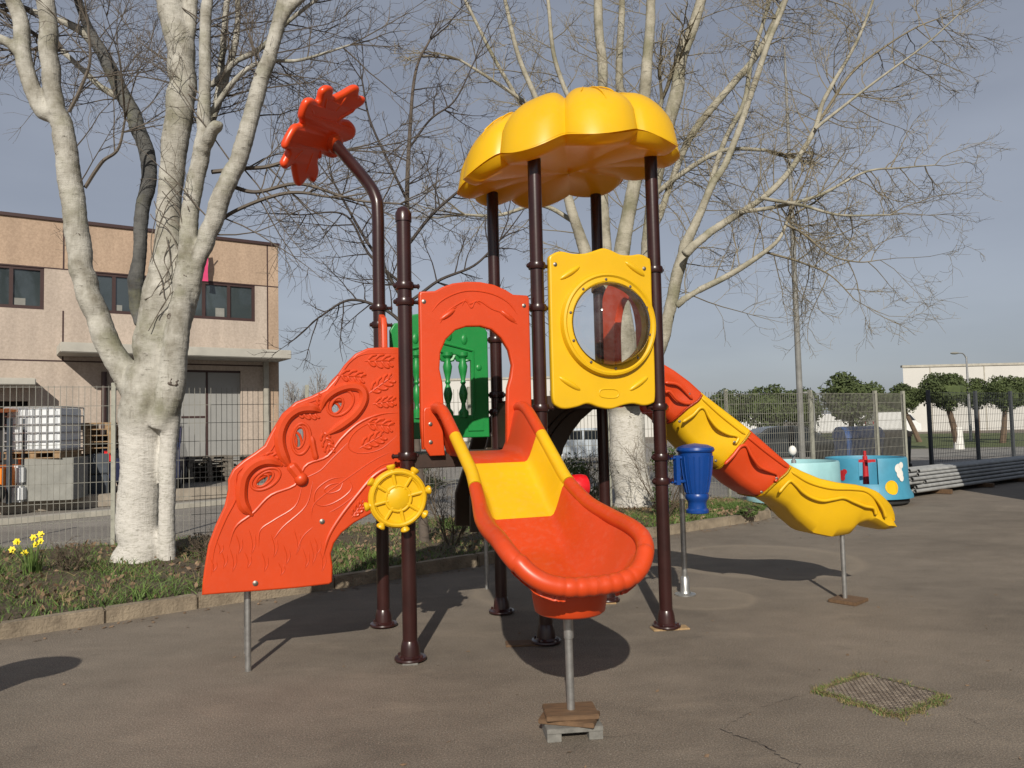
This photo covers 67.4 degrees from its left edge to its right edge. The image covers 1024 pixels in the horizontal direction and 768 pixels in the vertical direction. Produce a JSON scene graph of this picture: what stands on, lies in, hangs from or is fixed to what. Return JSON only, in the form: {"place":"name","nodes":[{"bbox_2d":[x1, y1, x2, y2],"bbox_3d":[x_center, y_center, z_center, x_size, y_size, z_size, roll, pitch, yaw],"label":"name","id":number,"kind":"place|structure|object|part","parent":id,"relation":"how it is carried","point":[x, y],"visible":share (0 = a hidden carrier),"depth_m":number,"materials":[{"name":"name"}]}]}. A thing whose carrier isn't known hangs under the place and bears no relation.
{"place":"outdoors","nodes":[
{"label":"outdoors","id":0,"kind":"place"},
{"bbox_2d":[116,479,266,492],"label":"loading yard","id":1,"kind":"structure","parent":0,"point":[201,483],"depth_m":21.05,"materials":[{"name":"concrete"}]},
{"bbox_2d":[0,409,26,503],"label":"forklift","id":2,"kind":"object","parent":1,"relation":"on","point":[8,481],"visible":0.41,"depth_m":16.29,"materials":[{"name":"orange paint"}]},
{"bbox_2d":[3,465,26,502],"bbox_3d":[-10.806,2.170,16.820,0.460,0.790,0.700,-1,-3,-6],"label":"tank","id":3,"kind":"object","parent":1,"relation":"on","point":[20,475],"visible":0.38,"depth_m":16.55,"materials":[{"name":"silver metal"}]},
{"bbox_2d":[23,456,87,500],"bbox_3d":[-10.219,2.113,17.223,1.000,0.922,0.900,-1,-3,-10],"label":"grey container","id":4,"kind":"object","parent":1,"relation":"on","point":[67,472],"visible":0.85,"depth_m":16.81,"materials":[{"name":"grey plastic"}]},
{"bbox_2d":[3,407,83,458],"bbox_3d":[-10.519,1.081,17.281,1.223,1.160,1.023,-1,-3,-3],"label":"liquid container","id":5,"kind":"object","parent":4,"relation":"on","point":[57,442],"visible":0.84,"depth_m":16.84,"materials":[{"name":"white plastic"}]},
{"bbox_2d":[88,474,110,493],"bbox_3d":[-10.048,2.390,18.309,0.850,0.470,0.700,0,-3,-17],"label":"plastic crate","id":6,"kind":"object","parent":1,"relation":"on","point":[99,484],"visible":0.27,"depth_m":18.05,"materials":[{"name":"grey plastic"}]},
{"bbox_2d":[82,453,107,473],"bbox_3d":[-10.039,1.901,18.336,0.850,0.470,0.700,0,-3,-17],"label":"plastic crate","id":7,"kind":"object","parent":6,"relation":"on","point":[99,464],"visible":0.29,"depth_m":18.06,"materials":[{"name":"grey plastic"}]},
{"bbox_2d":[81,447,118,453],"bbox_3d":[-10.039,1.589,18.353,1.200,0.144,0.800,-1,-3,-10],"label":"pallet","id":8,"kind":"object","parent":7,"relation":"on","point":[93,450],"visible":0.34,"depth_m":18.05,"materials":[{"name":"brown wood"}]},
{"bbox_2d":[81,441,118,447],"bbox_3d":[-10.035,1.443,18.361,1.200,0.144,0.800,-1,-3,-10],"label":"pallet","id":9,"kind":"object","parent":8,"relation":"on","point":[93,444],"visible":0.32,"depth_m":18.25,"materials":[{"name":"brown wood"}]},
{"bbox_2d":[81,435,118,440],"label":"pallet","id":10,"kind":"object","parent":9,"relation":"on","point":[93,437],"visible":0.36,"depth_m":18.22,"materials":[{"name":"brown wood"}]},
{"bbox_2d":[81,428,117,434],"bbox_3d":[-10.064,1.152,18.378,1.200,0.144,0.800,-1,-3,-10],"label":"pallet","id":11,"kind":"object","parent":10,"relation":"on","point":[87,431],"visible":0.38,"depth_m":18.08,"materials":[{"name":"brown wood"}]},
{"bbox_2d":[81,422,117,428],"bbox_3d":[-10.119,1.008,18.386,1.200,0.144,0.800,-1,-3,-10],"label":"pallet","id":12,"kind":"object","parent":11,"relation":"on","point":[87,425],"visible":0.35,"depth_m":18.09,"materials":[{"name":"brown wood"}]},
{"bbox_2d":[99,424,187,488],"bbox_3d":[-9.600,1.900,20.234,1.774,1.650,3.930,0,-3,-20],"label":"parked car","id":13,"kind":"object","parent":1,"relation":"on","point":[179,467],"visible":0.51,"depth_m":18.85,"materials":[{"name":"blue paint"}]},
{"bbox_2d":[0,211,290,484],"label":"office building","id":14,"kind":"structure","parent":1,"relation":"on","point":[45,340],"depth_m":21.66,"materials":[{"name":"beige concrete"}]},
{"bbox_2d":[0,265,43,309],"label":"window","id":15,"kind":"structure","parent":14,"relation":"in","point":[20,287],"depth_m":20.38,"materials":[{"name":"clear glass"}]},
{"bbox_2d":[96,273,145,314],"bbox_3d":[-11.066,-2.537,21.727,1.471,1.141,0.100,1,-4,-34],"label":"window","id":16,"kind":"structure","parent":14,"relation":"in","point":[113,287],"depth_m":21.60,"materials":[{"name":"clear glass"}]},
{"bbox_2d":[202,259,207,280],"bbox_3d":[-9.134,-3.559,22.768,0.174,1.065,0.489,1,-4,-39],"label":"banner","id":17,"kind":"object","parent":14,"relation":"attached to","point":[205,276],"visible":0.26,"depth_m":22.72,"materials":[{"name":"fabric"}]},
{"bbox_2d":[180,370,239,480],"bbox_3d":[-9.467,1.221,22.642,2.795,3.266,0.160,1,-4,-34],"label":"door","id":18,"kind":"structure","parent":14,"relation":"in","point":[213,381],"depth_m":22.94,"materials":[{"name":"grey metal"}]},
{"bbox_2d":[194,281,254,321],"bbox_3d":[-9.223,-2.511,22.992,2.961,1.141,0.100,1,-4,-34],"label":"window","id":19,"kind":"structure","parent":14,"relation":"in","point":[218,301],"depth_m":23.33,"materials":[{"name":"clear glass"}]},
{"bbox_2d":[186,475,220,482],"bbox_3d":[-8.881,2.757,22.394,1.200,0.144,0.800,1,-4,-34],"label":"pallet","id":20,"kind":"object","parent":1,"relation":"on","point":[191,479],"visible":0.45,"depth_m":22.05,"materials":[{"name":"black plastic"}]},
{"bbox_2d":[187,470,222,477],"bbox_3d":[-8.907,2.612,22.402,1.200,0.144,0.800,1,-4,-35],"label":"pallet","id":21,"kind":"object","parent":20,"relation":"on","point":[191,474],"visible":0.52,"depth_m":22.08,"materials":[{"name":"black plastic"}]},
{"bbox_2d":[187,465,223,471],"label":"pallet","id":22,"kind":"object","parent":21,"relation":"on","point":[208,468],"visible":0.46,"depth_m":22.08,"materials":[{"name":"black plastic"}]},
{"bbox_2d":[187,460,222,466],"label":"pallet","id":23,"kind":"object","parent":22,"relation":"on","point":[202,463],"visible":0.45,"depth_m":22.11,"materials":[{"name":"grey wood"}]},
{"bbox_2d":[187,455,227,461],"bbox_3d":[-8.885,2.174,22.426,1.200,0.144,0.800,1,-4,-34],"label":"pallet","id":24,"kind":"object","parent":23,"relation":"on","point":[210,458],"visible":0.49,"depth_m":22.10,"materials":[{"name":"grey wood"}]},
{"bbox_2d":[222,476,270,481],"bbox_3d":[-7.743,2.730,22.394,1.200,0.144,0.800,1,-4,-32],"label":"pallet","id":25,"kind":"object","parent":1,"relation":"on","point":[224,478],"visible":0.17,"depth_m":22.30,"materials":[{"name":"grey wood"}]},
{"bbox_2d":[222,471,231,475],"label":"pallet","id":26,"kind":"object","parent":25,"relation":"on","point":[225,473],"visible":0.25,"depth_m":22.03,"materials":[{"name":"grey wood"}]},
{"bbox_2d":[222,465,236,471],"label":"pallet","id":27,"kind":"object","parent":26,"relation":"on","point":[227,468],"visible":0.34,"depth_m":21.97,"materials":[{"name":"grey wood"}]},
{"bbox_2d":[223,460,242,465],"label":"pallet","id":28,"kind":"object","parent":27,"relation":"on","point":[227,463],"visible":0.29,"depth_m":21.95,"materials":[{"name":"grey wood"}]},
{"bbox_2d":[222,454,251,460],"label":"pallet","id":29,"kind":"object","parent":28,"relation":"on","point":[241,457],"visible":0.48,"depth_m":22.09,"materials":[{"name":"grey wood"}]},
{"bbox_2d":[0,497,766,622],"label":"grass","id":30,"kind":"structure","parent":0,"point":[729,506],"depth_m":8.62,"materials":[{"name":"green plant"}]},
{"bbox_2d":[8,531,49,575],"bbox_3d":[-5.322,1.894,8.485,0.418,0.508,0.428,1,-4,-35],"label":"daffodil clump","id":31,"kind":"object","parent":30,"relation":"on","point":[32,564],"visible":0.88,"depth_m":8.49,"materials":[{"name":"yellow plant"}]},
{"bbox_2d":[50,536,91,571],"bbox_3d":[-4.951,1.936,8.627,0.441,0.429,0.604,1,-4,-37],"label":"shrub","id":32,"kind":"object","parent":30,"relation":"on","point":[60,557],"visible":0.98,"depth_m":8.58,"materials":[{"name":"green plant"}]},
{"bbox_2d":[187,529,211,558],"bbox_3d":[-3.726,1.952,9.402,0.542,0.423,0.486,-1,-3,0],"label":"shrub","id":33,"kind":"object","parent":30,"relation":"on","point":[196,543],"visible":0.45,"depth_m":9.34,"materials":[{"name":"brown plant"}]},
{"bbox_2d":[0,0,484,563],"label":"poplar tree","id":34,"kind":"object","parent":30,"relation":"on","point":[150,378],"visible":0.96,"depth_m":9.59,"materials":[{"name":"white plant"}]},
{"bbox_2d":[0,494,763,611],"bbox_3d":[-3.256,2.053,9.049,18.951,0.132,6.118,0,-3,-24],"label":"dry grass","id":35,"kind":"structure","parent":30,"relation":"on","point":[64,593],"depth_m":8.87,"materials":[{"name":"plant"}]},
{"bbox_2d":[221,0,579,542],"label":"young tree","id":36,"kind":"object","parent":30,"relation":"on","point":[423,529],"visible":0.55,"depth_m":10.48,"materials":[{"name":"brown plant"}]},
{"bbox_2d":[421,468,475,544],"bbox_3d":[-0.769,1.575,9.895,1.487,1.091,1.064,-1,-3,0],"label":"shrub","id":37,"kind":"object","parent":30,"relation":"on","point":[462,531],"visible":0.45,"depth_m":9.87,"materials":[{"name":"green plant"}]},
{"bbox_2d":[563,430,632,507],"bbox_3d":[0.949,1.386,11.248,1.876,1.540,1.827,-1,-3,0],"label":"shrub","id":38,"kind":"object","parent":30,"relation":"on","point":[575,469],"visible":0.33,"depth_m":11.28,"materials":[{"name":"green plant"}]},
{"bbox_2d":[612,435,686,516],"bbox_3d":[2.551,1.383,12.475,1.793,1.606,2.020,-3,-3,24],"label":"shrub","id":39,"kind":"object","parent":30,"relation":"on","point":[671,509],"visible":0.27,"depth_m":12.30,"materials":[{"name":"green plant"}]},
{"bbox_2d":[367,0,1021,507],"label":"poplar tree","id":40,"kind":"object","parent":30,"relation":"on","point":[627,426],"visible":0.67,"depth_m":13.83,"materials":[{"name":"white plant"}]},
{"bbox_2d":[735,505,758,516],"bbox_3d":[3.802,2.054,12.396,0.376,0.198,0.317,-1,-3,0],"label":"shrub","id":41,"kind":"object","parent":30,"relation":"on","point":[745,513],"visible":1,"depth_m":12.35,"materials":[{"name":"green plant"}]},
{"bbox_2d":[0,422,1023,767],"bbox_3d":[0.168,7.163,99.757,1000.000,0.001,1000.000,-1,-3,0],"label":"ground","id":42,"kind":"structure","parent":0,"point":[178,690],"depth_m":5.21,"materials":[{"name":"grey asphalt"}]},
{"bbox_2d":[0,383,731,548],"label":"fence","id":43,"kind":"object","parent":42,"relation":"on","point":[113,443],"visible":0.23,"depth_m":10.96,"materials":[{"name":"metal"}]},
{"bbox_2d":[0,507,770,639],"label":"kerb","id":44,"kind":"structure","parent":42,"relation":"on","point":[21,627],"depth_m":7.36,"materials":[{"name":"concrete"}]},
{"bbox_2d":[0,497,1020,767],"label":"dead leaves","id":45,"kind":"object","parent":42,"relation":"on","point":[42,595],"visible":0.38,"depth_m":8.90,"materials":[{"name":"brown plant"}]},
{"bbox_2d":[505,640,539,646],"bbox_3d":[0.121,1.965,5.816,0.340,0.014,0.140,-1,-3,-3],"label":"wooden plank","id":46,"kind":"object","parent":42,"relation":"on","point":[519,643],"visible":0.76,"depth_m":5.78,"materials":[{"name":"brown wood"}]},
{"bbox_2d":[202,85,896,709],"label":"playground tower","id":47,"kind":"structure","parent":42,"relation":"on","point":[564,543],"depth_m":5.85,"materials":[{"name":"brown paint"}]},
{"bbox_2d":[542,719,602,742],"bbox_3d":[0.320,1.838,4.108,0.300,0.069,0.200,-1,-3,-7],"label":"concrete block","id":48,"kind":"object","parent":42,"relation":"on","point":[552,733],"depth_m":4.02,"materials":[{"name":"grey concrete"}]},
{"bbox_2d":[538,711,599,727],"bbox_3d":[0.309,1.789,4.121,0.300,0.026,0.190,-2,-3,16],"label":"wooden board","id":49,"kind":"object","parent":48,"relation":"on","point":[579,723],"visible":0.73,"depth_m":4.03,"materials":[{"name":"brown wood"}]},
{"bbox_2d":[542,701,598,721],"bbox_3d":[0.313,1.763,4.132,0.280,0.026,0.200,-1,-3,-5],"label":"wooden board","id":50,"kind":"object","parent":49,"relation":"on","point":[586,710],"visible":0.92,"depth_m":4.09,"materials":[{"name":"brown wood"}]},
{"bbox_2d":[650,625,689,631],"bbox_3d":[1.266,1.957,6.154,0.300,0.012,0.120,-1,-3,-7],"label":"wooden plank","id":51,"kind":"object","parent":42,"relation":"on","point":[683,627],"visible":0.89,"depth_m":6.11,"materials":[{"name":"beige wood"}]},
{"bbox_2d":[724,391,813,497],"bbox_3d":[5.240,1.256,15.525,2.088,2.260,0.068,0,-3,-18],"label":"fence","id":52,"kind":"object","parent":42,"relation":"on","point":[762,423],"visible":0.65,"depth_m":15.57,"materials":[{"name":"metal"}]},
{"bbox_2d":[568,643,1003,767],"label":"asphalt crack","id":53,"kind":"object","parent":42,"relation":"on","point":[766,746],"visible":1,"depth_m":4.02,"materials":[{"name":"grey asphalt"}]},
{"bbox_2d":[746,446,840,509],"bbox_3d":[5.343,1.735,14.520,1.779,1.148,1.779,-1,-3,0],"label":"ride tub","id":54,"kind":"object","parent":42,"relation":"on","point":[826,469],"visible":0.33,"depth_m":13.87,"materials":[{"name":"paint"}]},
{"bbox_2d":[828,594,867,605],"bbox_3d":[3.032,1.948,6.919,0.270,0.030,0.250,2,-4,-43],"label":"wooden board","id":55,"kind":"object","parent":42,"relation":"on","point":[850,600],"visible":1,"depth_m":6.87,"materials":[{"name":"brown wood"}]},
{"bbox_2d":[807,390,908,466],"bbox_3d":[7.642,1.270,16.800,3.538,2.260,0.093,1,-4,-33],"label":"fence","id":56,"kind":"object","parent":42,"relation":"on","point":[876,429],"visible":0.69,"depth_m":16.82,"materials":[{"name":"metal"}]},
{"bbox_2d":[824,451,913,505],"bbox_3d":[6.878,1.798,14.915,1.633,0.994,1.633,-1,-3,0],"label":"ride tub","id":57,"kind":"object","parent":42,"relation":"on","point":[886,478],"visible":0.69,"depth_m":14.32,"materials":[{"name":"paint"}]},
{"bbox_2d":[821,674,943,715],"bbox_3d":[2.207,1.846,4.576,0.519,0.012,0.522,1,-4,-33],"label":"manhole cover","id":58,"kind":"object","parent":42,"relation":"on","point":[886,694],"visible":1,"depth_m":4.57,"materials":[{"name":"metal"}]},
{"bbox_2d":[809,670,956,724],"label":"weeds","id":59,"kind":"object","parent":42,"relation":"on","point":[818,690],"visible":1,"depth_m":4.44,"materials":[{"name":"green plant"}]},
{"bbox_2d":[908,455,1023,493],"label":"pipe bundle","id":60,"kind":"object","parent":42,"relation":"on","point":[939,478],"visible":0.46,"depth_m":17.41,"materials":[{"name":"grey plastic"}]},
{"bbox_2d":[0,443,1023,550],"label":"yard","id":61,"kind":"structure","parent":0,"point":[90,528],"depth_m":15.07,"materials":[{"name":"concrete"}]},
{"bbox_2d":[0,483,262,514],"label":"yard ledge","id":62,"kind":"object","parent":61,"relation":"on","point":[27,507],"visible":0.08,"depth_m":17.65,"materials":[{"name":"concrete"}]},
{"bbox_2d":[279,382,299,413],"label":"bare tree","id":63,"kind":"object","parent":61,"relation":"on","point":[291,395],"visible":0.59,"depth_m":59.84,"materials":[{"name":"grey plant"}]},
{"bbox_2d":[296,388,304,437],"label":"bare tree","id":64,"kind":"object","parent":61,"relation":"on","point":[301,397],"visible":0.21,"depth_m":65.84,"materials":[{"name":"grey plant"}]},
{"bbox_2d":[304,367,329,394],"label":"bare tree","id":65,"kind":"object","parent":61,"relation":"on","point":[323,386],"visible":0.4,"depth_m":62.13,"materials":[{"name":"grey plant"}]},
{"bbox_2d":[0,460,671,525],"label":"yard kerb","id":66,"kind":"structure","parent":61,"relation":"on","point":[49,517],"depth_m":15.57,"materials":[{"name":"concrete"}]},
{"bbox_2d":[423,468,447,499],"bbox_3d":[-1.850,1.997,16.606,1.058,1.041,1.102,1,-4,-32],"label":"shrub","id":67,"kind":"object","parent":61,"relation":"on","point":[432,480],"visible":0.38,"depth_m":16.56,"materials":[{"name":"green plant"}]},
{"bbox_2d":[561,428,597,463],"bbox_3d":[3.347,2.642,32.899,4.230,1.500,1.774,-1,-3,-9],"label":"parked car","id":68,"kind":"object","parent":61,"relation":"on","point":[571,449],"visible":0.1,"depth_m":31.95,"materials":[{"name":"paint"}]},
{"bbox_3d":[2.278,2.178,32.766,1.050,0.390,1.774,-1,-3,-9],"label":"window","id":69,"kind":"part","parent":68,"relation":"part of","materials":[{"name":"glass"}]},
{"bbox_3d":[3.499,2.167,32.950,1.280,0.405,1.774,-1,-3,-9],"label":"window","id":70,"kind":"part","parent":68,"relation":"part of","materials":[{"name":"glass"}]},
{"bbox_2d":[751,426,835,458],"bbox_3d":[10.648,2.289,28.904,4.030,1.420,1.724,-2,-3,3],"label":"parked car","id":71,"kind":"object","parent":61,"relation":"on","point":[776,442],"visible":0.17,"depth_m":28.09,"materials":[{"name":"paint"}]},
{"bbox_3d":[9.669,1.861,28.978,1.050,0.369,1.724,-2,-3,3],"label":"window","id":72,"kind":"part","parent":71,"relation":"part of","materials":[{"name":"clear glass"}]},
{"bbox_3d":[10.803,1.838,28.921,1.080,0.383,1.724,-2,-3,3],"label":"window","id":73,"kind":"part","parent":71,"relation":"part of","materials":[{"name":"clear glass"}]},
{"bbox_2d":[783,45,805,458],"bbox_3d":[10.011,-4.671,27.286,0.230,15.167,0.230,-1,-3,0],"label":"steel mast","id":74,"kind":"object","parent":61,"relation":"on","point":[800,408],"visible":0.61,"depth_m":27.05,"materials":[{"name":"grey metal"}]},
{"bbox_2d":[832,426,884,455],"bbox_3d":[10.797,2.017,23.911,1.192,1.396,1.060,-1,-3,0],"label":"waste container","id":75,"kind":"object","parent":61,"relation":"on","point":[859,437],"visible":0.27,"depth_m":23.45,"materials":[{"name":"blue plastic"}]},
{"bbox_2d":[883,429,911,466],"bbox_3d":[12.351,2.108,24.906,0.806,1.251,1.060,-1,-3,0],"label":"waste container","id":76,"kind":"object","parent":61,"relation":"on","point":[909,434],"visible":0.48,"depth_m":24.43,"materials":[{"name":"grey plastic"}]},
{"bbox_2d":[925,390,1023,464],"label":"dark fence","id":77,"kind":"object","parent":61,"relation":"on","point":[976,423],"visible":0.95,"depth_m":26.61,"materials":[{"name":"black metal"}]},
{"bbox_2d":[0,0,1023,432],"label":"sky","id":78,"kind":"structure","parent":0,"point":[989,328],"materials":[{"name":"grey"}]},
{"bbox_2d":[420,376,653,440],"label":"warehouse","id":79,"kind":"structure","parent":0,"point":[455,384],"depth_m":92.03,"materials":[{"name":"concrete"}]},
{"bbox_2d":[822,433,831,438],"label":"lawn","id":80,"kind":"structure","parent":0,"point":[827,435],"depth_m":76.03,"materials":[{"name":"green plant"}]},
{"bbox_2d":[708,388,748,422],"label":"pine tree","id":81,"kind":"object","parent":80,"relation":"on","point":[731,403],"visible":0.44,"depth_m":70.66,"materials":[{"name":"green plant"}]},
{"bbox_2d":[742,417,762,430],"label":"parked van","id":82,"kind":"object","parent":80,"relation":"on","point":[749,428],"depth_m":80.83,"materials":[{"name":"paint"}]},
{"bbox_2d":[739,384,796,427],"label":"pine tree","id":83,"kind":"object","parent":80,"relation":"on","point":[782,413],"visible":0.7,"depth_m":69.03,"materials":[{"name":"green plant"}]},
{"bbox_2d":[784,387,826,426],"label":"pine tree","id":84,"kind":"object","parent":80,"relation":"on","point":[805,404],"visible":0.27,"depth_m":73.61,"materials":[{"name":"green plant"}]},
{"bbox_2d":[803,392,815,430],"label":"street lamp","id":85,"kind":"object","parent":80,"relation":"on","point":[814,411],"visible":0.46,"depth_m":59.89,"materials":[{"name":"metal"}]},
{"bbox_2d":[807,414,854,434],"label":"parked van","id":86,"kind":"object","parent":80,"relation":"on","point":[832,423],"visible":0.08,"depth_m":76.88,"materials":[{"name":"paint"}]},
{"bbox_2d":[817,371,885,425],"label":"pine tree","id":87,"kind":"object","parent":80,"relation":"on","point":[844,383],"visible":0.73,"depth_m":62.59,"materials":[{"name":"green plant"}]},
{"bbox_2d":[880,393,900,411],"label":"pine tree","id":88,"kind":"object","parent":80,"relation":"on","point":[890,409],"visible":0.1,"depth_m":78.55,"materials":[{"name":"green plant"}]},
{"bbox_2d":[865,412,921,433],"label":"parked van","id":89,"kind":"object","parent":80,"relation":"on","point":[917,425],"visible":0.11,"depth_m":72.92,"materials":[{"name":"paint"}]},
{"bbox_2d":[900,362,1023,431],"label":"warehouse","id":90,"kind":"structure","parent":0,"point":[913,375],"depth_m":85.06,"materials":[{"name":"concrete"}]},
{"bbox_2d":[911,433,1023,448],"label":"lawn","id":91,"kind":"structure","parent":0,"point":[922,444],"depth_m":49.71,"materials":[{"name":"green plant"}]},
{"bbox_2d":[879,382,921,441],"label":"pine tree","id":92,"kind":"object","parent":91,"relation":"on","point":[911,404],"visible":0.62,"depth_m":49.56,"materials":[{"name":"green plant"}]},
{"bbox_2d":[950,352,972,440],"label":"street lamp","id":93,"kind":"object","parent":91,"relation":"on","point":[969,406],"visible":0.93,"depth_m":49.92,"materials":[{"name":"metal"}]},
{"bbox_2d":[961,377,990,431],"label":"pine tree","id":94,"kind":"object","parent":91,"relation":"on","point":[977,385],"visible":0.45,"depth_m":54.37,"materials":[{"name":"green plant"}]},
{"bbox_2d":[983,375,1023,442],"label":"pine tree","id":95,"kind":"object","parent":91,"relation":"on","point":[1004,385],"visible":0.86,"depth_m":44.57,"materials":[{"name":"green plant"}]},
{"bbox_2d":[911,448,1023,457],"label":"pavement","id":96,"kind":"structure","parent":0,"point":[919,453],"depth_m":34.17,"materials":[{"name":"grey concrete"}]},
{"bbox_2d":[914,372,971,448],"bbox_3d":[21.360,1.325,38.091,2.686,3.921,2.333,-1,-3,0],"label":"pine tree","id":97,"kind":"object","parent":96,"relation":"on","point":[943,383],"visible":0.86,"depth_m":37.57,"materials":[{"name":"green plant"}]}
]}

